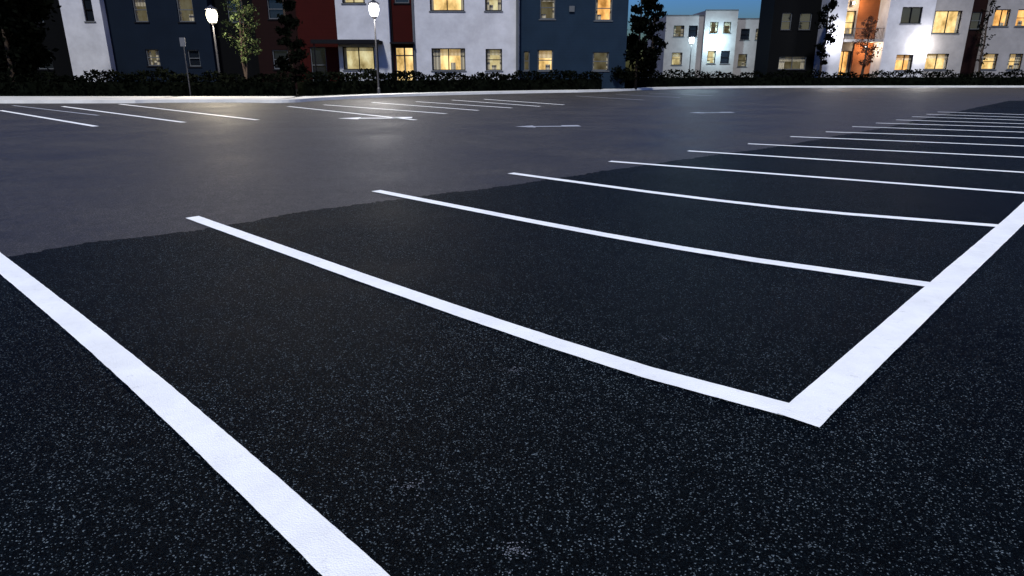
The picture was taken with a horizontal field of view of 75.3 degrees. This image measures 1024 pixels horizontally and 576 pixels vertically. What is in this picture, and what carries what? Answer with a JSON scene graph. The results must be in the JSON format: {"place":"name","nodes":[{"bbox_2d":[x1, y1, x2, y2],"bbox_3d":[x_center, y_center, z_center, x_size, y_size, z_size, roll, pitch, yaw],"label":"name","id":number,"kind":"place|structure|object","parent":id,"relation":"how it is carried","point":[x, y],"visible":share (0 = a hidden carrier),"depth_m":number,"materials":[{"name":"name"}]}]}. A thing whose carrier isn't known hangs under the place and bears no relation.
{"place":"outdoors","nodes":[
{"label":"outdoors","id":0,"kind":"place"},
{"bbox_2d":[0,0,72,81],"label":"walls","id":1,"kind":"structure","parent":0,"point":[55,37],"depth_m":51.27,"materials":[{"name":"paint"}]},
{"bbox_2d":[59,0,117,81],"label":"walls","id":2,"kind":"structure","parent":0,"point":[89,46],"depth_m":50.05,"materials":[{"name":"white paint"}]},
{"bbox_2d":[82,0,94,20],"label":"window frames","id":3,"kind":"structure","parent":2,"relation":"attached to","point":[85,9],"depth_m":49.54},
{"bbox_2d":[84,0,93,19],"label":"window panes","id":4,"kind":"object","parent":3,"relation":"in","point":[89,13],"visible":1,"depth_m":49.61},
{"bbox_2d":[104,0,220,81],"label":"walls","id":5,"kind":"structure","parent":0,"point":[163,31],"depth_m":50.57,"materials":[{"name":"blue"}]},
{"bbox_2d":[134,0,193,64],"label":"curtains","id":6,"kind":"object","parent":5,"relation":"attached to","point":[142,3],"visible":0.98,"depth_m":50.52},
{"bbox_2d":[137,0,192,64],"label":"window panes","id":7,"kind":"object","parent":5,"relation":"attached to","point":[184,4],"visible":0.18,"depth_m":50.72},
{"bbox_2d":[132,0,200,65],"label":"window frames","id":8,"kind":"structure","parent":5,"relation":"attached to","point":[157,49],"depth_m":50.31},
{"bbox_2d":[189,51,199,64],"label":"window panes","id":9,"kind":"object","parent":8,"relation":"in","point":[194,54],"visible":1,"depth_m":51.21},
{"bbox_2d":[134,22,201,67],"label":"window sills","id":10,"kind":"structure","parent":5,"relation":"attached to","point":[178,22],"depth_m":50.19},
{"bbox_2d":[179,38,190,95],"bbox_3d":[-17.950,-12.175,36.617,0.300,3.060,0.095,0,18,0],"label":"sign post","id":11,"kind":"object","parent":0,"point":[182,42],"visible":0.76,"depth_m":36.40,"materials":[{"name":"metal"}]},
{"bbox_2d":[228,1,240,21],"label":"window panes","id":12,"kind":"object","parent":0,"point":[233,4],"visible":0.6,"depth_m":50.93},
{"bbox_2d":[212,0,259,79],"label":"walls","id":13,"kind":"structure","parent":0,"point":[230,60],"depth_m":51.62,"materials":[{"name":"paint"}]},
{"bbox_2d":[252,0,300,88],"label":"walls","id":14,"kind":"structure","parent":0,"point":[265,31],"depth_m":50.55,"materials":[{"name":"paint"}]},
{"bbox_2d":[267,0,287,68],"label":"window frames","id":15,"kind":"structure","parent":14,"relation":"attached to","point":[274,18],"depth_m":50.25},
{"bbox_2d":[268,0,286,67],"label":"window panes","id":16,"kind":"object","parent":15,"relation":"in","point":[273,5],"visible":0.5,"depth_m":50.21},
{"bbox_2d":[295,0,339,81],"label":"walls","id":17,"kind":"structure","parent":0,"point":[317,18],"depth_m":50.07,"materials":[{"name":"paint"}]},
{"bbox_2d":[310,47,327,80],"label":"window frames","id":18,"kind":"structure","parent":17,"relation":"attached to","point":[311,57],"depth_m":50.79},
{"bbox_2d":[311,48,327,80],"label":"window panes","id":19,"kind":"object","parent":18,"relation":"in","point":[320,59],"visible":0.6,"depth_m":50.97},
{"bbox_2d":[0,86,717,99],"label":"pavement","id":20,"kind":"structure","parent":0,"point":[134,97],"depth_m":35.03,"materials":[{"name":"concrete"}]},
{"bbox_2d":[0,67,295,95],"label":"hedge","id":21,"kind":"object","parent":20,"relation":"on","point":[81,85],"visible":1,"depth_m":37.43,"materials":[{"name":"green plant"}]},
{"bbox_2d":[297,68,602,94],"bbox_3d":[-3.396,-14.105,45.141,22.866,1.642,3.388,-11,21,-31],"label":"hedge","id":22,"kind":"object","parent":20,"relation":"on","point":[389,83],"visible":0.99,"depth_m":44.67,"materials":[{"name":"green plant"}]},
{"bbox_2d":[624,68,1023,88],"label":"hedge","id":23,"kind":"object","parent":20,"relation":"on","point":[762,79],"visible":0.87,"depth_m":62.95,"materials":[{"name":"green plant"}]},
{"bbox_2d":[335,0,392,80],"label":"walls","id":24,"kind":"structure","parent":0,"point":[354,21],"depth_m":49.84,"materials":[{"name":"white paint"}]},
{"bbox_2d":[341,3,372,70],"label":"window sills","id":25,"kind":"structure","parent":24,"relation":"attached to","point":[353,3],"depth_m":49.22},
{"bbox_2d":[342,0,374,69],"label":"window frames","id":26,"kind":"structure","parent":24,"relation":"attached to","point":[356,47],"depth_m":50.39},
{"bbox_2d":[344,0,374,68],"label":"curtains","id":27,"kind":"object","parent":24,"relation":"attached to","point":[353,49],"visible":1,"depth_m":50.54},
{"bbox_2d":[346,0,373,68],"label":"window panes","id":28,"kind":"object","parent":24,"relation":"attached to","point":[366,59],"visible":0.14,"depth_m":51.21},
{"bbox_2d":[396,48,412,79],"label":"window panes","id":29,"kind":"object","parent":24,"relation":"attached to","point":[400,61],"visible":0.2,"depth_m":51.70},
{"bbox_2d":[414,0,515,79],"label":"walls","id":30,"kind":"structure","parent":0,"point":[475,30],"depth_m":49.95,"materials":[{"name":"white paint"}]},
{"bbox_2d":[411,0,416,79],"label":"downpipe","id":31,"kind":"object","parent":30,"relation":"attached to","point":[413,24],"depth_m":49.83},
{"bbox_2d":[434,0,460,69],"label":"window panes","id":32,"kind":"object","parent":30,"relation":"attached to","point":[454,56],"visible":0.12,"depth_m":51.03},
{"bbox_2d":[431,0,500,69],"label":"curtains","id":33,"kind":"object","parent":30,"relation":"attached to","point":[436,60],"visible":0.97,"depth_m":50.74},
{"bbox_2d":[430,0,501,69],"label":"window frames","id":34,"kind":"structure","parent":30,"relation":"attached to","point":[464,48],"depth_m":50.35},
{"bbox_2d":[429,11,502,71],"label":"window sills","id":35,"kind":"structure","parent":30,"relation":"attached to","point":[463,11],"depth_m":49.39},
{"bbox_2d":[489,0,499,69],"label":"window panes","id":36,"kind":"object","parent":30,"relation":"attached to","point":[494,3],"visible":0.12,"depth_m":51.16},
{"bbox_2d":[295,77,686,95],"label":"planting bed","id":37,"kind":"object","parent":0,"point":[356,94],"visible":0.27,"depth_m":39.87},
{"bbox_2d":[0,0,50,81],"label":"shade tree","id":38,"kind":"object","parent":37,"relation":"on","point":[20,36],"visible":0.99,"depth_m":39.64,"materials":[{"name":"green plant"}]},
{"bbox_2d":[24,0,60,81],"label":"shade tree","id":39,"kind":"object","parent":37,"relation":"on","point":[40,14],"visible":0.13,"depth_m":43.94,"materials":[{"name":"green plant"}]},
{"bbox_2d":[204,5,219,71],"bbox_3d":[-16.900,-13.543,37.971,0.684,4.896,0.702,0,18,0],"label":"street lamp","id":40,"kind":"object","parent":37,"relation":"on","point":[211,14],"visible":0.79,"depth_m":37.29,"materials":[{"name":"grey paint"}]},
{"bbox_2d":[218,0,262,78],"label":"young tree","id":41,"kind":"object","parent":37,"relation":"on","point":[241,18],"visible":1,"depth_m":38.73,"materials":[{"name":"green plant"}]},
{"bbox_2d":[273,0,309,83],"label":"evergreen tree","id":42,"kind":"object","parent":37,"relation":"on","point":[289,21],"visible":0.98,"depth_m":42.35,"materials":[{"name":"green plant"}]},
{"bbox_2d":[310,40,382,80],"bbox_3d":[-12.275,-16.758,49.929,5.050,3.560,1.430,0,18,0],"label":"entrance canopy","id":43,"kind":"object","parent":37,"relation":"on","point":[313,42],"visible":0.69,"depth_m":48.76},
{"bbox_2d":[368,0,380,93],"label":"street lamp","id":44,"kind":"object","parent":37,"relation":"on","point":[373,9],"visible":0.94,"depth_m":39.48,"materials":[{"name":"grey paint"}]},
{"bbox_2d":[389,0,415,79],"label":"walls","id":45,"kind":"structure","parent":37,"relation":"on","point":[402,22],"depth_m":50.21,"materials":[{"name":"paint"}]},
{"bbox_2d":[389,0,394,74],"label":"downpipe","id":46,"kind":"object","parent":45,"relation":"attached to","point":[392,36],"depth_m":50.32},
{"bbox_2d":[390,42,413,43],"bbox_3d":[-8.250,-18.485,50.126,1.800,0.120,0.980,0,18,0],"label":"door canopy","id":47,"kind":"object","parent":45,"relation":"attached to","point":[401,42],"visible":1,"depth_m":49.66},
{"bbox_2d":[395,0,413,79],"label":"window frames","id":48,"kind":"structure","parent":45,"relation":"attached to","point":[404,55],"depth_m":50.98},
{"bbox_2d":[519,0,628,88],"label":"walls","id":49,"kind":"structure","parent":37,"relation":"on","point":[577,38],"depth_m":50.55,"materials":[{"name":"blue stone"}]},
{"bbox_2d":[539,58,551,69],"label":"window panes","id":50,"kind":"object","parent":49,"relation":"attached to","point":[542,65],"depth_m":51.87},
{"bbox_2d":[516,0,574,78],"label":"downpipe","id":51,"kind":"object","parent":49,"relation":"attached to","point":[571,8],"depth_m":49.81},
{"bbox_2d":[525,0,606,69],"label":"window panes","id":52,"kind":"object","parent":49,"relation":"attached to","point":[597,56],"visible":0.15,"depth_m":51.68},
{"bbox_2d":[524,0,612,69],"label":"window frames","id":53,"kind":"structure","parent":49,"relation":"attached to","point":[552,50],"depth_m":50.96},
{"bbox_2d":[524,19,612,71],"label":"window sills","id":54,"kind":"structure","parent":49,"relation":"attached to","point":[594,21],"depth_m":50.16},
{"bbox_2d":[528,0,610,69],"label":"curtains","id":55,"kind":"object","parent":49,"relation":"attached to","point":[544,54],"visible":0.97,"depth_m":51.18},
{"bbox_2d":[597,0,609,18],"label":"window panes","id":56,"kind":"object","parent":49,"relation":"attached to","point":[604,13],"visible":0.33,"depth_m":50.65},
{"bbox_2d":[606,0,661,88],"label":"evergreen tree","id":57,"kind":"object","parent":37,"relation":"on","point":[638,45],"visible":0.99,"depth_m":50.89,"materials":[{"name":"green plant"}]},
{"bbox_2d":[642,0,667,74],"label":"young tree","id":58,"kind":"object","parent":37,"relation":"on","point":[651,26],"visible":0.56,"depth_m":62.22,"materials":[{"name":"green plant"}]},
{"bbox_2d":[689,35,693,72],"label":"street lamp","id":59,"kind":"object","parent":37,"relation":"on","point":[691,40],"visible":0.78,"depth_m":71.22,"materials":[{"name":"grey paint"}]},
{"bbox_2d":[814,0,838,75],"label":"young tree","id":60,"kind":"object","parent":37,"relation":"on","point":[828,37],"visible":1,"depth_m":63.76,"materials":[{"name":"green plant"}]},
{"bbox_2d":[852,16,882,75],"bbox_3d":[33.995,-22.872,64.041,2.731,6.412,2.704,-16,24,-41],"label":"russet tree","id":61,"kind":"object","parent":37,"relation":"on","point":[864,32],"visible":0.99,"depth_m":63.78,"materials":[{"name":"brown plant"}]},
{"bbox_2d":[974,0,1000,76],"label":"young tree","id":62,"kind":"object","parent":37,"relation":"on","point":[980,59],"visible":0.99,"depth_m":64.19,"materials":[{"name":"green plant"}]},
{"bbox_2d":[0,101,1023,575],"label":"sealed asphalt road","id":63,"kind":"structure","parent":0,"point":[338,401],"depth_m":3.35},
{"bbox_2d":[0,252,389,575],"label":"bay marking","id":64,"kind":"object","parent":63,"relation":"on","point":[319,542],"visible":1,"depth_m":2.73,"materials":[{"name":"paint"}]},
{"bbox_2d":[391,475,431,495],"bbox_3d":[-0.383,0.745,2.512,0.180,0.001,0.118,13,22,34],"label":"chalk scuff","id":65,"kind":"object","parent":63,"relation":"on","point":[412,485],"visible":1,"depth_m":2.51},
{"bbox_2d":[487,541,533,572],"bbox_3d":[-0.001,0.856,2.176,0.142,0.001,0.178,16,24,40],"label":"chalk scuff","id":66,"kind":"object","parent":63,"relation":"on","point":[513,549],"visible":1,"depth_m":2.17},
{"bbox_2d":[187,112,1023,415],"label":"parking bay marking","id":67,"kind":"object","parent":63,"relation":"on","point":[701,386],"visible":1,"depth_m":5.18,"materials":[{"name":"paint"}]},
{"bbox_2d":[778,202,1023,426],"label":"long bay marking","id":68,"kind":"object","parent":63,"relation":"on","point":[821,399],"visible":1,"depth_m":3.90,"materials":[{"name":"paint"}]},
{"bbox_2d":[0,87,1023,256],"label":"asphalt road","id":69,"kind":"structure","parent":0,"point":[110,176],"depth_m":14.35,"materials":[{"name":"asphalt"}]},
{"bbox_2d":[12,93,706,114],"bbox_3d":[-4.030,-9.531,33.894,36.668,0.001,9.980,-9,20,-26],"label":"worn bay marking","id":70,"kind":"object","parent":69,"relation":"on","point":[93,114],"visible":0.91,"depth_m":28.22,"materials":[{"name":"paint"}]},
{"bbox_2d":[0,86,1023,102],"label":"kerb","id":71,"kind":"structure","parent":69,"relation":"on","point":[246,100],"depth_m":40.12,"materials":[{"name":"concrete"}]},
{"bbox_2d":[516,125,578,126],"bbox_3d":[1.010,-4.557,18.711,1.870,0.001,0.714,-2,18,-5],"label":"arrow marking","id":72,"kind":"object","parent":69,"relation":"on","point":[548,126],"visible":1,"depth_m":18.65,"materials":[{"name":"paint"}]},
{"bbox_2d":[647,16,703,77],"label":"walls","id":73,"kind":"structure","parent":0,"point":[682,45],"depth_m":89.36,"materials":[{"name":"paint"}]},
{"bbox_2d":[672,55,679,64],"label":"window panes","id":74,"kind":"object","parent":73,"relation":"attached to","point":[675,60],"visible":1,"depth_m":90.59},
{"bbox_2d":[672,26,683,64],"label":"curtains","id":75,"kind":"object","parent":73,"relation":"attached to","point":[675,34],"visible":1,"depth_m":89.36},
{"bbox_2d":[676,26,680,35],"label":"window panes","id":76,"kind":"object","parent":73,"relation":"attached to","point":[678,30],"visible":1,"depth_m":89.40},
{"bbox_2d":[671,26,697,64],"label":"window frames","id":77,"kind":"structure","parent":73,"relation":"attached to","point":[683,36],"depth_m":89.03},
{"bbox_2d":[689,26,696,35],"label":"window panes","id":78,"kind":"object","parent":77,"relation":"in","point":[693,30],"visible":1,"depth_m":88.88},
{"bbox_2d":[625,0,760,71],"label":"sky","id":79,"kind":"structure","parent":0,"point":[747,8],"materials":[{"name":"blue"}]},
{"bbox_2d":[693,10,738,76],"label":"walls","id":80,"kind":"structure","parent":0,"point":[725,42],"depth_m":88.47,"materials":[{"name":"paint"}]},
{"bbox_2d":[707,51,713,62],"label":"window panes","id":81,"kind":"object","parent":80,"relation":"attached to","point":[710,55],"visible":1,"depth_m":89.77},
{"bbox_2d":[707,23,729,62],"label":"curtains","id":82,"kind":"object","parent":80,"relation":"attached to","point":[708,61],"visible":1,"depth_m":88.35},
{"bbox_2d":[707,22,730,62],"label":"window frames","id":83,"kind":"structure","parent":80,"relation":"attached to","point":[717,31],"depth_m":88.02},
{"bbox_2d":[711,23,728,32],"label":"window panes","id":84,"kind":"object","parent":80,"relation":"attached to","point":[726,30],"visible":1,"depth_m":88.70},
{"bbox_2d":[720,51,728,62],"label":"window panes","id":85,"kind":"object","parent":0,"point":[724,56],"visible":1,"depth_m":89.25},
{"bbox_2d":[741,29,748,38],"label":"window panes","id":86,"kind":"object","parent":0,"point":[744,31],"visible":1,"depth_m":89.00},
{"bbox_2d":[732,19,758,76],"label":"walls","id":87,"kind":"structure","parent":0,"point":[748,48],"depth_m":89.32,"materials":[{"name":"paint"}]},
{"bbox_2d":[737,29,757,66],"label":"window frames","id":88,"kind":"structure","parent":87,"relation":"attached to","point":[745,54],"depth_m":89.73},
{"bbox_2d":[738,30,757,65],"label":"window panes","id":89,"kind":"object","parent":87,"relation":"attached to","point":[742,57],"visible":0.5,"depth_m":90.51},
{"bbox_2d":[754,0,821,76],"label":"walls","id":90,"kind":"structure","parent":0,"point":[774,43],"depth_m":67.64,"materials":[{"name":"paint"}]},
{"bbox_2d":[778,57,804,68],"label":"curtains","id":91,"kind":"object","parent":90,"relation":"attached to","point":[782,60],"visible":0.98,"depth_m":68.38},
{"bbox_2d":[784,58,800,68],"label":"window panes","id":92,"kind":"object","parent":90,"relation":"attached to","point":[795,64],"visible":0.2,"depth_m":68.95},
{"bbox_2d":[778,13,811,68],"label":"window frames","id":93,"kind":"structure","parent":90,"relation":"attached to","point":[799,29],"depth_m":67.29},
{"bbox_2d":[781,14,810,28],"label":"window panes","id":94,"kind":"object","parent":93,"relation":"in","point":[802,25],"visible":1,"depth_m":67.12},
{"bbox_2d":[812,0,848,76],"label":"walls","id":95,"kind":"structure","parent":0,"point":[833,51],"depth_m":66.07,"materials":[{"name":"white paint"}]},
{"bbox_2d":[838,52,847,74],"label":"window panes","id":96,"kind":"object","parent":95,"relation":"attached to","point":[844,63],"visible":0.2,"depth_m":69.08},
{"bbox_2d":[844,12,853,33],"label":"window panes","id":97,"kind":"object","parent":95,"relation":"attached to","point":[849,16],"depth_m":67.81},
{"bbox_2d":[841,0,859,71],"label":"walls","id":98,"kind":"structure","parent":0,"point":[849,46],"depth_m":67.48,"materials":[{"name":"paint"}]},
{"bbox_2d":[838,12,854,72],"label":"curtains","id":99,"kind":"object","parent":98,"relation":"attached to","point":[848,59],"visible":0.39,"depth_m":68.49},
{"bbox_2d":[840,11,855,75],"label":"window frames","id":100,"kind":"structure","parent":98,"relation":"attached to","point":[848,51],"depth_m":68.13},
{"bbox_2d":[842,39,882,42],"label":"balcony slabs","id":101,"kind":"structure","parent":98,"relation":"attached to","point":[851,40],"depth_m":65.97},
{"bbox_2d":[844,28,884,38],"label":"balcony railing","id":102,"kind":"object","parent":98,"relation":"attached to","point":[861,30],"visible":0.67,"depth_m":65.80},
{"bbox_2d":[850,0,880,76],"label":"wood cladding","id":103,"kind":"structure","parent":98,"relation":"attached to","point":[868,8],"depth_m":67.18,"materials":[{"name":"wood"}]},
{"bbox_2d":[869,0,936,76],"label":"walls","id":104,"kind":"structure","parent":0,"point":[898,37],"depth_m":65.80,"materials":[{"name":"white paint"}]},
{"bbox_2d":[894,55,908,69],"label":"window panes","id":105,"kind":"object","parent":104,"relation":"attached to","point":[898,64],"visible":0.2,"depth_m":67.21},
{"bbox_2d":[896,55,911,69],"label":"curtains","id":106,"kind":"object","parent":104,"relation":"attached to","point":[909,57],"visible":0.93,"depth_m":66.60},
{"bbox_2d":[894,7,922,69],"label":"window frames","id":107,"kind":"structure","parent":104,"relation":"attached to","point":[909,22],"depth_m":65.29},
{"bbox_2d":[900,8,920,22],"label":"window panes","id":108,"kind":"object","parent":107,"relation":"in","point":[915,15],"visible":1,"depth_m":65.30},
{"bbox_2d":[924,0,973,76],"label":"walls","id":109,"kind":"structure","parent":0,"point":[952,45],"depth_m":66.18,"materials":[{"name":"paint"}]},
{"bbox_2d":[924,12,957,68],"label":"window panes","id":110,"kind":"object","parent":109,"relation":"attached to","point":[939,22],"visible":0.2,"depth_m":66.53,"materials":[{"name":"glass"}]},
{"bbox_2d":[925,12,960,68],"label":"curtains","id":111,"kind":"object","parent":109,"relation":"attached to","point":[946,55],"visible":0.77,"depth_m":66.89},
{"bbox_2d":[933,11,961,68],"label":"window frames","id":112,"kind":"structure","parent":109,"relation":"attached to","point":[945,29],"depth_m":65.82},
{"bbox_2d":[960,0,988,75],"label":"walls","id":113,"kind":"structure","parent":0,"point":[969,59],"depth_m":66.61,"materials":[{"name":"paint"}]},
{"bbox_2d":[970,13,980,28],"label":"window panes","id":114,"kind":"object","parent":113,"relation":"in","point":[974,24],"visible":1,"depth_m":66.12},
{"bbox_2d":[973,0,1023,76],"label":"walls","id":115,"kind":"structure","parent":0,"point":[1004,43],"depth_m":66.02,"materials":[{"name":"paint"}]},
{"bbox_2d":[981,54,1020,68],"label":"window panes","id":116,"kind":"object","parent":115,"relation":"attached to","point":[987,65],"visible":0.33,"depth_m":67.40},
{"bbox_2d":[981,10,1021,68],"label":"curtains","id":117,"kind":"object","parent":115,"relation":"attached to","point":[1017,57],"visible":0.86,"depth_m":66.76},
{"bbox_2d":[982,9,1023,68],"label":"window frames","id":118,"kind":"structure","parent":115,"relation":"attached to","point":[995,61],"depth_m":66.52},
{"bbox_2d":[993,10,1023,25],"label":"window panes","id":119,"kind":"object","parent":115,"relation":"attached to","point":[1020,16],"visible":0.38,"depth_m":66.05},
{"label":"ground","id":120,"kind":"structure","parent":0,"visible":0},
{"bbox_2d":[625,33,647,67],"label":"distant trees","id":121,"kind":"object","parent":120,"relation":"on","point":[645,37],"visible":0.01,"depth_m":143.00,"materials":[{"name":"green plant"}]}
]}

